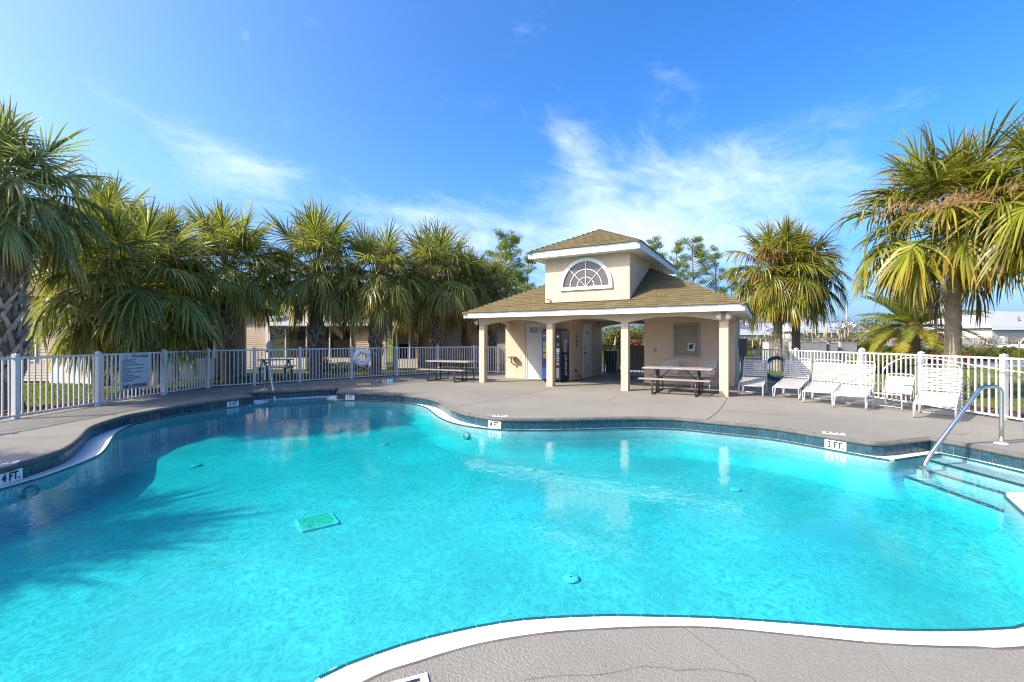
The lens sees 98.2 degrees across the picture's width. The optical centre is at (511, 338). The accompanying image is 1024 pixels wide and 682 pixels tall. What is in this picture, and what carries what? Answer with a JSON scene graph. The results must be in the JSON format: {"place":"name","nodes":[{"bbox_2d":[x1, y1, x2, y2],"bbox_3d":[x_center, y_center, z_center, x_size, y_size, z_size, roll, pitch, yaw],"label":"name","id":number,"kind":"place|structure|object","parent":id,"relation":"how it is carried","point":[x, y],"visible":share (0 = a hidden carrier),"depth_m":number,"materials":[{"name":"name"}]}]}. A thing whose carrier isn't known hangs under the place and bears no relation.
{"place":"outdoors","nodes":[
{"label":"outdoors","id":0,"kind":"place"},
{"bbox_2d":[137,397,421,427],"bbox_3d":[-2.134,2.190,5.582,16.196,0.800,10.848,0,0,30],"label":"tile","id":1,"kind":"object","parent":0,"point":[318,399],"depth_m":12.03,"materials":[{"name":"tile"}]},
{"bbox_2d":[0,371,1023,681],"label":"pool deck","id":2,"kind":"structure","parent":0,"point":[668,655],"depth_m":6.55,"materials":[{"name":"concrete"}]},
{"bbox_2d":[0,460,20,464],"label":"deck marker","id":3,"kind":"object","parent":2,"relation":"on","point":[9,462],"visible":1,"depth_m":5.51,"materials":[{"name":"white tile"}]},
{"bbox_2d":[0,345,505,418],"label":"picket fence","id":4,"kind":"object","parent":2,"relation":"on","point":[97,374],"visible":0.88,"depth_m":12.18,"materials":[{"name":"metal"}]},
{"bbox_2d":[120,353,149,389],"bbox_3d":[-9.521,0.823,11.217,0.014,0.881,0.887,0,0,0],"label":"pool rules sign","id":5,"kind":"object","parent":4,"relation":"attached to","point":[134,371],"visible":1,"depth_m":11.19,"materials":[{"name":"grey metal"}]},
{"bbox_2d":[353,349,370,366],"bbox_3d":[-5.846,0.751,17.257,0.686,0.686,0.213,0,0,-42],"label":"life ring","id":6,"kind":"object","parent":4,"relation":"hanging from","point":[356,361],"visible":1,"depth_m":17.18,"materials":[{"name":"white plastic"}]},
{"bbox_2d":[392,672,428,681],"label":"deck marker","id":7,"kind":"object","parent":2,"relation":"on","point":[422,677],"visible":1,"depth_m":2.01,"materials":[{"name":"white tile"}]},
{"bbox_2d":[419,360,478,381],"bbox_3d":[-2.259,1.190,16.454,1.880,0.732,1.492,0,0,24],"label":"picnic table","id":8,"kind":"object","parent":2,"relation":"on","point":[462,362],"visible":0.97,"depth_m":16.32,"materials":[{"name":"brown metal"}]},
{"bbox_2d":[0,388,1023,681],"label":"swimming pool","id":9,"kind":"structure","parent":2,"relation":"in","point":[132,548],"depth_m":5.03,"materials":[{"name":"teal liquid"}]},
{"bbox_2d":[0,468,22,485],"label":"depth marker","id":10,"kind":"object","parent":9,"relation":"attached to","point":[12,476],"visible":1,"depth_m":5.44,"materials":[{"name":"white tile"}]},
{"bbox_2d":[20,485,38,498],"bbox_3d":[-5.984,1.910,5.509,0.017,0.158,0.218,0,0,0],"label":"pool light","id":11,"kind":"object","parent":9,"relation":"attached to","point":[29,492],"visible":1,"depth_m":5.50,"materials":[{"name":"glass"}]},
{"bbox_2d":[227,400,238,406],"bbox_3d":[-7.232,1.694,11.495,0.020,0.137,0.292,0,0,26],"label":"depth marker","id":12,"kind":"object","parent":9,"relation":"attached to","point":[232,403],"visible":1,"depth_m":11.48,"materials":[{"name":"white tile"}]},
{"bbox_2d":[262,362,276,401],"bbox_3d":[-7.245,1.336,13.272,1.090,1.269,0.168,0,0,43],"label":"handrail","id":13,"kind":"object","parent":9,"relation":"on","point":[264,375],"visible":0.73,"depth_m":13.54,"materials":[{"name":"silver metal"}]},
{"bbox_2d":[295,512,338,532],"bbox_3d":[-2.424,2.278,5.512,0.430,0.024,0.430,0,0,-36],"label":"drain","id":14,"kind":"object","parent":9,"relation":"on","point":[315,522],"visible":1,"depth_m":5.47,"materials":[{"name":"green plastic"}]},
{"bbox_2d":[488,420,500,428],"bbox_3d":[-0.339,1.694,8.724,0.292,0.137,0.020,0,0,30],"label":"depth marker","id":15,"kind":"object","parent":9,"relation":"attached to","point":[494,424],"visible":1,"depth_m":8.72,"materials":[{"name":"white tile"}]},
{"bbox_2d":[563,573,578,583],"bbox_3d":[0.560,2.270,4.210,0.160,0.024,0.160,0,0,0],"label":"floor inlet","id":16,"kind":"object","parent":9,"relation":"on","point":[571,578],"visible":1,"depth_m":4.18,"materials":[{"name":"white paint"}]},
{"bbox_2d":[825,439,846,450],"bbox_3d":[5.134,1.694,7.040,0.019,0.137,0.292,0,0,-34],"label":"depth marker","id":17,"kind":"object","parent":9,"relation":"attached to","point":[836,445],"visible":1,"depth_m":7.02,"materials":[{"name":"white tile"}]},
{"bbox_2d":[916,385,1009,480],"bbox_3d":[6.556,1.349,6.443,1.463,1.344,0.168,0,0,-7],"label":"handrail","id":18,"kind":"object","parent":9,"relation":"on","point":[950,427],"visible":1,"depth_m":6.43,"materials":[{"name":"silver metal"}]},
{"bbox_2d":[542,329,568,382],"bbox_3d":[1.576,0.600,16.019,0.734,1.900,0.804,0,0,30],"label":"vending machine","id":19,"kind":"object","parent":2,"relation":"on","point":[561,354],"visible":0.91,"depth_m":15.77,"materials":[{"name":"blue paint"}]},
{"bbox_2d":[462,229,753,396],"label":"clubhouse","id":20,"kind":"structure","parent":2,"relation":"on","point":[596,281],"depth_m":14.24,"materials":[{"name":"beige paint"}]},
{"bbox_2d":[525,323,546,378],"bbox_3d":[0.976,0.486,16.851,1.048,2.129,0.040,0,0,30],"label":"door","id":21,"kind":"structure","parent":20,"relation":"in","point":[533,331],"depth_m":16.93,"materials":[{"name":"grey metal"}]},
{"bbox_2d":[560,257,612,290],"bbox_3d":[2.293,-2.022,13.835,1.720,0.994,0.075,0,0,30],"label":"window","id":22,"kind":"structure","parent":20,"relation":"in","point":[587,273],"depth_m":13.83,"materials":[{"name":"glass"}]},
{"bbox_2d":[583,323,591,377],"bbox_3d":[3.023,0.480,17.665,0.090,2.140,0.950,0,0,30],"label":"door","id":23,"kind":"structure","parent":20,"relation":"in","point":[587,330],"depth_m":17.69,"materials":[{"name":"grey metal"}]},
{"bbox_2d":[673,324,699,356],"bbox_3d":[5.809,0.064,14.784,0.820,1.092,0.081,0,0,30],"label":"notice board","id":24,"kind":"object","parent":20,"relation":"attached to","point":[686,340],"visible":1,"depth_m":14.79,"materials":[{"name":"grey metal"}]},
{"bbox_2d":[716,311,730,319],"bbox_3d":[5.590,-0.616,11.716,0.377,0.235,0.219,0,0,30],"label":"flood light","id":25,"kind":"object","parent":20,"relation":"attached to","point":[719,315],"visible":0.99,"depth_m":11.70,"materials":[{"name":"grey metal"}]},
{"bbox_2d":[739,338,747,366],"bbox_3d":[8.363,0.770,16.017,0.240,1.560,0.500,0,0,30],"label":"equipment cabinet","id":26,"kind":"object","parent":20,"relation":"attached to","point":[743,347],"visible":0.9,"depth_m":15.81,"materials":[{"name":"grey metal"}]},
{"bbox_2d":[605,350,620,371],"bbox_3d":[4.489,1.044,19.785,0.600,1.008,0.650,0,0,30],"label":"wheeled bin","id":27,"kind":"object","parent":2,"relation":"on","point":[609,361],"visible":0.69,"depth_m":19.57,"materials":[{"name":"black plastic"}]},
{"bbox_2d":[604,344,643,373],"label":"passage gate","id":28,"kind":"structure","parent":2,"relation":"on","point":[637,360],"depth_m":18.68,"materials":[{"name":"black metal"}]},
{"bbox_2d":[659,358,679,385],"bbox_3d":[5.087,1.093,14.373,0.565,0.916,0.649,0,0,30],"label":"strap chair","id":29,"kind":"object","parent":2,"relation":"on","point":[669,364],"visible":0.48,"depth_m":14.54,"materials":[{"name":"white plastic"}]},
{"bbox_2d":[638,366,714,396],"bbox_3d":[4.706,1.190,12.606,1.880,0.732,1.492,0,0,30],"label":"picnic table","id":30,"kind":"object","parent":2,"relation":"on","point":[700,380],"visible":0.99,"depth_m":12.42,"materials":[{"name":"brown metal"}]},
{"bbox_2d":[691,358,716,389],"bbox_3d":[6.001,1.093,13.836,0.565,0.916,0.649,0,0,44],"label":"strap chair","id":31,"kind":"object","parent":2,"relation":"on","point":[708,365],"visible":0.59,"depth_m":13.89,"materials":[{"name":"white plastic"}]},
{"bbox_2d":[738,357,767,396],"bbox_3d":[6.707,1.042,12.334,0.610,1.017,1.236,0,0,35],"label":"pool lounger","id":32,"kind":"object","parent":2,"relation":"on","point":[755,381],"visible":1,"depth_m":12.58,"materials":[{"name":"white plastic"}]},
{"bbox_2d":[772,358,810,399],"bbox_3d":[7.454,1.042,11.804,1.236,1.017,0.610,0,0,-44],"label":"pool lounger","id":33,"kind":"object","parent":2,"relation":"on","point":[791,383],"visible":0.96,"depth_m":11.97,"materials":[{"name":"white plastic"}]},
{"bbox_2d":[802,359,842,402],"bbox_3d":[7.622,1.042,10.870,1.236,1.017,0.610,0,0,-44],"label":"pool lounger","id":34,"kind":"object","parent":2,"relation":"on","point":[812,387],"visible":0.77,"depth_m":11.05,"materials":[{"name":"white plastic"}]},
{"bbox_2d":[832,361,875,409],"bbox_3d":[7.842,1.042,10.156,1.236,1.017,0.610,0,0,-43],"label":"pool lounger","id":35,"kind":"object","parent":2,"relation":"on","point":[842,390],"visible":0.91,"depth_m":10.32,"materials":[{"name":"white plastic"}]},
{"bbox_2d":[741,348,1023,419],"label":"picket fence","id":36,"kind":"object","parent":2,"relation":"on","point":[1004,359],"visible":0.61,"depth_m":10.04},
{"bbox_2d":[764,353,788,381],"bbox_3d":[8.769,0.965,14.694,0.756,0.974,0.126,0,0,26],"label":"hose coil","id":37,"kind":"object","parent":36,"relation":"hanging from","point":[776,357],"visible":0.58,"depth_m":14.70,"materials":[{"name":"blue plastic"}]},
{"bbox_2d":[882,357,1023,372],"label":"pool pole","id":38,"kind":"object","parent":36,"relation":"attached to","point":[955,362],"visible":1,"depth_m":9.18,"materials":[{"name":"metal"}]},
{"bbox_2d":[872,373,914,410],"bbox_3d":[8.468,1.168,9.828,0.649,0.766,0.545,0,0,-27],"label":"armchair","id":39,"kind":"object","parent":2,"relation":"on","point":[899,385],"visible":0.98,"depth_m":9.89,"materials":[{"name":"white plastic"}]},
{"bbox_2d":[913,364,960,417],"bbox_3d":[8.452,1.042,8.813,1.236,1.017,0.610,0,0,-42],"label":"pool lounger","id":40,"kind":"object","parent":2,"relation":"on","point":[932,398],"visible":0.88,"depth_m":8.97,"materials":[{"name":"white plastic"}]},
{"bbox_2d":[0,0,1023,338],"label":"sky","id":41,"kind":"structure","parent":0,"point":[547,122],"materials":[{"name":"blue"}]},
{"bbox_2d":[24,339,1023,411],"bbox_3d":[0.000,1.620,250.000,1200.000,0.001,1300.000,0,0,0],"label":"ground","id":42,"kind":"structure","parent":0,"point":[1015,390],"depth_m":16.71,"materials":[{"name":"plant"}]},
{"bbox_2d":[0,95,125,411],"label":"fan palm","id":43,"kind":"object","parent":42,"relation":"on","point":[53,233],"visible":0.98,"depth_m":9.77,"materials":[{"name":"green plant"}]},
{"bbox_2d":[24,163,179,385],"bbox_3d":[-13.909,-2.123,15.232,4.849,7.466,4.592,0,0,8],"label":"fan palm","id":44,"kind":"object","parent":42,"relation":"on","point":[99,190],"visible":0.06,"depth_m":14.72,"materials":[{"name":"green plant"}]},
{"bbox_2d":[20,277,245,383],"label":"townhouse","id":45,"kind":"structure","parent":42,"relation":"on","point":[240,340],"depth_m":16.23,"materials":[{"name":"beige"}]},
{"bbox_2d":[24,318,36,360],"bbox_3d":[-17.679,0.046,16.180,0.684,1.561,0.060,0,0,0],"label":"window","id":46,"kind":"structure","parent":45,"relation":"in","point":[34,348],"depth_m":16.19,"materials":[{"name":"white paint"}]},
{"bbox_2d":[97,195,220,384],"bbox_3d":[-12.472,-1.724,15.550,4.143,6.668,3.887,0,0,15],"label":"fan palm","id":47,"kind":"object","parent":42,"relation":"on","point":[171,223],"visible":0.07,"depth_m":15.25,"materials":[{"name":"green plant"}]},
{"bbox_2d":[149,193,303,382],"bbox_3d":[-10.351,-1.849,16.209,4.697,6.918,5.021,0,0,44],"label":"fan palm","id":48,"kind":"object","parent":42,"relation":"on","point":[237,239],"visible":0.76,"depth_m":15.66,"materials":[{"name":"green plant"}]},
{"bbox_2d":[4,372,490,417],"bbox_3d":[-9.035,1.600,7.260,8.330,0.001,32.214,0,0,17],"label":"mulch bed","id":49,"kind":"object","parent":42,"relation":"on","point":[157,394],"visible":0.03,"depth_m":11.93,"materials":[{"name":"soil"}]},
{"bbox_2d":[23,185,249,394],"bbox_3d":[-10.923,-1.329,12.805,5.373,6.248,5.375,0,0,37],"label":"fan palm","id":50,"kind":"object","parent":49,"relation":"on","point":[126,315],"visible":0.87,"depth_m":11.98,"materials":[{"name":"green plant"}]},
{"bbox_2d":[314,213,429,376],"bbox_3d":[-5.805,-1.816,18.841,4.625,6.851,4.931,0,0,-17],"label":"fan palm","id":51,"kind":"object","parent":49,"relation":"on","point":[379,297],"visible":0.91,"depth_m":18.01,"materials":[{"name":"green plant"}]},
{"bbox_2d":[381,216,491,371],"bbox_3d":[-3.647,-2.124,21.024,5.414,7.467,5.346,0,0,-11],"label":"fan palm","id":52,"kind":"object","parent":49,"relation":"on","point":[438,291],"visible":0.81,"depth_m":19.95,"materials":[{"name":"green plant"}]},
{"bbox_2d":[0,370,1023,420],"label":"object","id":53,"kind":"object","parent":49,"relation":"on","point":[91,401],"visible":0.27,"depth_m":11.59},
{"bbox_2d":[266,341,272,378],"bbox_3d":[-9.569,0.860,17.500,0.260,1.500,0.260,0,0,0],"label":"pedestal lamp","id":54,"kind":"object","parent":42,"relation":"on","point":[269,344],"visible":0.68,"depth_m":17.45,"materials":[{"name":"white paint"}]},
{"bbox_2d":[256,359,295,377],"bbox_3d":[-9.898,1.247,18.600,1.250,0.748,1.475,0,0,-11],"label":"table","id":55,"kind":"object","parent":42,"relation":"on","point":[281,366],"visible":0.6,"depth_m":18.43,"materials":[{"name":"teal wood"}]},
{"bbox_2d":[241,196,370,377],"bbox_3d":[-8.239,-2.082,18.456,5.009,7.385,4.910,0,0,-4],"label":"fan palm","id":56,"kind":"object","parent":42,"relation":"on","point":[314,235],"visible":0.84,"depth_m":17.46,"materials":[{"name":"green plant"}]},
{"bbox_2d":[246,288,429,368],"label":"townhouse","id":57,"kind":"structure","parent":42,"relation":"on","point":[279,336],"depth_m":22.29,"materials":[{"name":"beige"}]},
{"bbox_2d":[323,361,369,371],"bbox_3d":[-8.150,1.362,21.504,2.751,0.582,2.407,0,0,0],"label":"shrub","id":58,"kind":"object","parent":42,"relation":"on","point":[359,368],"visible":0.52,"depth_m":21.15,"materials":[{"name":"green plant"}]},
{"bbox_2d":[398,344,409,368],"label":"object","id":59,"kind":"object","parent":42,"relation":"on","point":[404,350],"visible":0.41,"depth_m":23.19,"materials":[{"name":"plastic"}]},
{"bbox_2d":[386,266,457,369],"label":"fan palm","id":60,"kind":"object","parent":42,"relation":"on","point":[418,338],"visible":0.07,"depth_m":22.16,"materials":[{"name":"green plant"}]},
{"bbox_2d":[425,242,509,369],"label":"fan palm","id":61,"kind":"object","parent":42,"relation":"on","point":[466,337],"visible":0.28,"depth_m":21.96,"materials":[{"name":"green plant"}]},
{"bbox_2d":[441,320,505,363],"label":"outbuilding","id":62,"kind":"structure","parent":42,"relation":"on","point":[454,342],"depth_m":27.00,"materials":[{"name":"beige paint"}]},
{"bbox_2d":[459,251,525,368],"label":"fan palm","id":63,"kind":"object","parent":42,"relation":"on","point":[498,275],"visible":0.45,"depth_m":23.07,"materials":[{"name":"green plant"}]},
{"bbox_2d":[483,228,535,295],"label":"pine tree","id":64,"kind":"object","parent":42,"relation":"on","point":[504,244],"visible":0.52,"depth_m":54.42,"materials":[{"name":"green plant"}]},
{"bbox_2d":[516,252,537,287],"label":"pine tree","id":65,"kind":"object","parent":42,"relation":"on","point":[527,260],"visible":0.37,"depth_m":61.60,"materials":[{"name":"green plant"}]},
{"bbox_2d":[270,317,924,344],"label":"woods","id":66,"kind":"object","parent":42,"relation":"on","point":[866,324],"visible":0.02,"depth_m":123.78,"materials":[{"name":"green plant"}]},
{"bbox_2d":[602,325,633,354],"bbox_3d":[7.353,0.313,31.869,2.722,2.616,2.003,0,0,29],"label":"shrub","id":67,"kind":"object","parent":42,"relation":"on","point":[609,339],"visible":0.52,"depth_m":31.66,"materials":[{"name":"green plant"}]},
{"bbox_2d":[620,338,642,352],"bbox_3d":[8.190,0.792,30.479,1.421,1.655,1.535,0,0,-24],"label":"shrub","id":68,"kind":"object","parent":42,"relation":"on","point":[634,342],"visible":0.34,"depth_m":30.09,"materials":[{"name":"red plant"}]},
{"bbox_2d":[630,327,643,343],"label":"shrub","id":69,"kind":"object","parent":42,"relation":"on","point":[636,336],"visible":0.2,"depth_m":32.68,"materials":[{"name":"green plant"}]},
{"bbox_2d":[645,235,667,257],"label":"pine tree","id":70,"kind":"object","parent":42,"relation":"on","point":[655,245],"visible":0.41,"depth_m":63.54,"materials":[{"name":"green plant"}]},
{"bbox_2d":[666,240,691,280],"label":"pine tree","id":71,"kind":"object","parent":42,"relation":"on","point":[677,249],"visible":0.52,"depth_m":59.78,"materials":[{"name":"green plant"}]},
{"bbox_2d":[676,235,715,284],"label":"pine tree","id":72,"kind":"object","parent":42,"relation":"on","point":[698,254],"visible":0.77,"depth_m":57.69,"materials":[{"name":"green plant"}]},
{"bbox_2d":[701,245,733,293],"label":"pine tree","id":73,"kind":"object","parent":42,"relation":"on","point":[715,281],"visible":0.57,"depth_m":60.00,"materials":[{"name":"green plant"}]},
{"bbox_2d":[718,272,740,296],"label":"pine tree","id":74,"kind":"object","parent":42,"relation":"on","point":[733,287],"visible":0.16,"depth_m":66.03,"materials":[{"name":"green plant"}]},
{"bbox_2d":[740,324,768,337],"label":"house","id":75,"kind":"structure","parent":42,"relation":"on","point":[745,332],"depth_m":58.40,"materials":[{"name":"white metal"}]},
{"bbox_2d":[744,337,766,359],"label":"ornamental grass","id":76,"kind":"object","parent":42,"relation":"on","point":[757,350],"depth_m":31.74,"materials":[{"name":"plant"}]},
{"bbox_2d":[748,336,768,351],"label":"shrub","id":77,"kind":"object","parent":42,"relation":"on","point":[756,342],"visible":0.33,"depth_m":32.86,"materials":[{"name":"green plant"}]},
{"bbox_2d":[711,210,846,370],"bbox_3d":[13.264,-2.431,21.876,5.718,8.082,5.973,0,0,-24],"label":"fan palm","id":78,"kind":"object","parent":42,"relation":"on","point":[764,296],"visible":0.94,"depth_m":21.00,"materials":[{"name":"green plant"}]},
{"bbox_2d":[746,222,853,362],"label":"fan palm","id":79,"kind":"object","parent":42,"relation":"on","point":[819,246],"visible":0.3,"depth_m":21.65,"materials":[{"name":"green plant"}]},
{"bbox_2d":[784,328,822,343],"bbox_3d":[23.262,0.245,34.960,2.760,2.756,2.571,0,0,0],"label":"shrub","id":80,"kind":"object","parent":42,"relation":"on","point":[805,339],"visible":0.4,"depth_m":34.90,"materials":[{"name":"grey plant"}]},
{"bbox_2d":[800,364,855,379],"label":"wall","id":81,"kind":"structure","parent":42,"relation":"on","point":[823,372],"depth_m":17.42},
{"bbox_2d":[817,317,861,341],"bbox_3d":[26.246,-0.072,35.852,3.204,3.389,2.555,0,0,25],"label":"shrub","id":82,"kind":"object","parent":42,"relation":"on","point":[841,332],"visible":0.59,"depth_m":35.53,"materials":[{"name":"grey plant"}]},
{"bbox_2d":[840,325,873,342],"bbox_3d":[28.755,0.234,37.110,2.519,2.778,2.700,0,0,0],"label":"shrub","id":83,"kind":"object","parent":42,"relation":"on","point":[856,335],"visible":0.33,"depth_m":36.86,"materials":[{"name":"grey plant"}]},
{"bbox_2d":[847,350,917,373],"bbox_3d":[17.086,1.075,20.535,3.099,1.106,1.238,0,0,0],"label":"hedge","id":84,"kind":"object","parent":42,"relation":"on","point":[894,363],"visible":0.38,"depth_m":20.20,"materials":[{"name":"green plant"}]},
{"bbox_2d":[847,280,993,361],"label":"date palm","id":85,"kind":"object","parent":42,"relation":"on","point":[912,333],"visible":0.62,"depth_m":29.60,"materials":[{"name":"green plant"}]},
{"bbox_2d":[824,95,1023,398],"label":"fan palm","id":86,"kind":"object","parent":42,"relation":"on","point":[914,269],"visible":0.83,"depth_m":11.46,"materials":[{"name":"green plant"}]},
{"bbox_2d":[904,351,975,367],"bbox_3d":[23.017,1.150,24.013,4.016,0.980,1.098,0,0,0],"label":"hedge","id":87,"kind":"object","parent":42,"relation":"on","point":[965,360],"visible":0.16,"depth_m":23.88,"materials":[{"name":"green plant"}]},
{"bbox_2d":[871,391,1023,420],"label":"mulch bed","id":88,"kind":"object","parent":42,"relation":"on","point":[952,407],"visible":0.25,"depth_m":10.14,"materials":[{"name":"soil"}]},
{"bbox_2d":[918,114,1023,303],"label":"fan palm","id":89,"kind":"object","parent":42,"relation":"on","point":[1003,237],"visible":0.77,"depth_m":10.06,"materials":[{"name":"green plant"}]},
{"bbox_2d":[976,335,998,347],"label":"shrub","id":90,"kind":"object","parent":42,"relation":"on","point":[992,342],"visible":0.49,"depth_m":37.79,"materials":[{"name":"grey plant"}]},
{"bbox_2d":[980,350,1010,360],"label":"ornamental grass","id":91,"kind":"object","parent":42,"relation":"on","point":[994,355],"depth_m":31.81,"materials":[{"name":"plant"}]},
{"bbox_2d":[993,345,1023,354],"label":"shrub","id":92,"kind":"object","parent":42,"relation":"on","point":[1004,350],"visible":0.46,"depth_m":33.61,"materials":[{"name":"green plant"}]},
{"bbox_2d":[996,334,1021,344],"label":"shrub","id":93,"kind":"object","parent":42,"relation":"on","point":[1013,343],"visible":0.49,"depth_m":37.95,"materials":[{"name":"grey plant"}]},
{"bbox_2d":[745,323,772,329],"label":"house","id":94,"kind":"structure","parent":0,"point":[768,326],"depth_m":72.16,"materials":[{"name":"white metal"}]},
{"bbox_2d":[783,329,804,357],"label":"ornamental grass","id":95,"kind":"object","parent":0,"point":[785,347],"depth_m":33.92,"materials":[{"name":"plant"}]},
{"bbox_2d":[764,317,854,337],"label":"house","id":96,"kind":"structure","parent":0,"point":[804,326],"depth_m":57.25,"materials":[{"name":"white metal"}]},
{"bbox_2d":[602,361,1023,370],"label":"road","id":97,"kind":"structure","parent":0,"point":[992,363],"depth_m":27.50,"materials":[{"name":"asphalt"}]},
{"bbox_2d":[763,342,773,363],"bbox_3d":[16.686,0.924,28.600,0.757,1.412,0.780,0,0,0],"label":"utility cabinet","id":98,"kind":"object","parent":97,"relation":"on","point":[768,345],"visible":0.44,"depth_m":28.27,"materials":[{"name":"grey metal"}]},
{"bbox_2d":[789,342,826,363],"bbox_3d":[18.789,0.922,28.200,1.988,1.416,0.880,0,0,0],"label":"utility cabinet","id":99,"kind":"object","parent":97,"relation":"on","point":[818,346],"visible":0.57,"depth_m":27.79,"materials":[{"name":"grey metal"}]},
{"bbox_2d":[827,342,838,362],"bbox_3d":[20.212,0.939,28.300,0.686,1.383,0.880,0,0,0],"label":"utility cabinet","id":100,"kind":"object","parent":97,"relation":"on","point":[832,346],"visible":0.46,"depth_m":27.89,"materials":[{"name":"grey metal"}]},
{"bbox_2d":[838,342,857,363],"bbox_3d":[21.426,0.924,28.600,1.144,1.412,0.880,0,0,0],"label":"utility cabinet","id":101,"kind":"object","parent":97,"relation":"on","point":[847,346],"visible":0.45,"depth_m":28.19,"materials":[{"name":"grey metal"}]},
{"bbox_2d":[831,329,857,343],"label":"ornamental grass","id":102,"kind":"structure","parent":0,"point":[838,332],"depth_m":33.49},
{"bbox_2d":[830,322,868,337],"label":"house","id":103,"kind":"structure","parent":0,"point":[855,325],"depth_m":62.00,"materials":[{"name":"beige"}]},
{"bbox_2d":[748,336,1022,353],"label":"boundary wall","id":104,"kind":"structure","parent":0,"point":[1004,339],"depth_m":44.00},
{"bbox_2d":[921,312,974,337],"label":"house","id":105,"kind":"structure","parent":0,"point":[964,316],"depth_m":61.97,"materials":[{"name":"white metal"}]},
{"bbox_2d":[931,311,1023,337],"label":"house","id":106,"kind":"structure","parent":0,"point":[1010,324],"depth_m":51.66,"materials":[{"name":"white metal"}]},
{"bbox_2d":[969,336,999,359],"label":"ornamental grass","id":107,"kind":"object","parent":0,"point":[987,351],"depth_m":32.72,"materials":[{"name":"plant"}]},
{"bbox_2d":[998,338,1023,349],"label":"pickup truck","id":108,"kind":"object","parent":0,"point":[1021,344],"visible":0.14,"depth_m":36.94,"materials":[{"name":"white paint"}]},
{"bbox_2d":[1003,340,1023,357],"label":"ornamental grass","id":109,"kind":"object","parent":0,"point":[1016,355],"depth_m":32.91,"materials":[{"name":"plant"}]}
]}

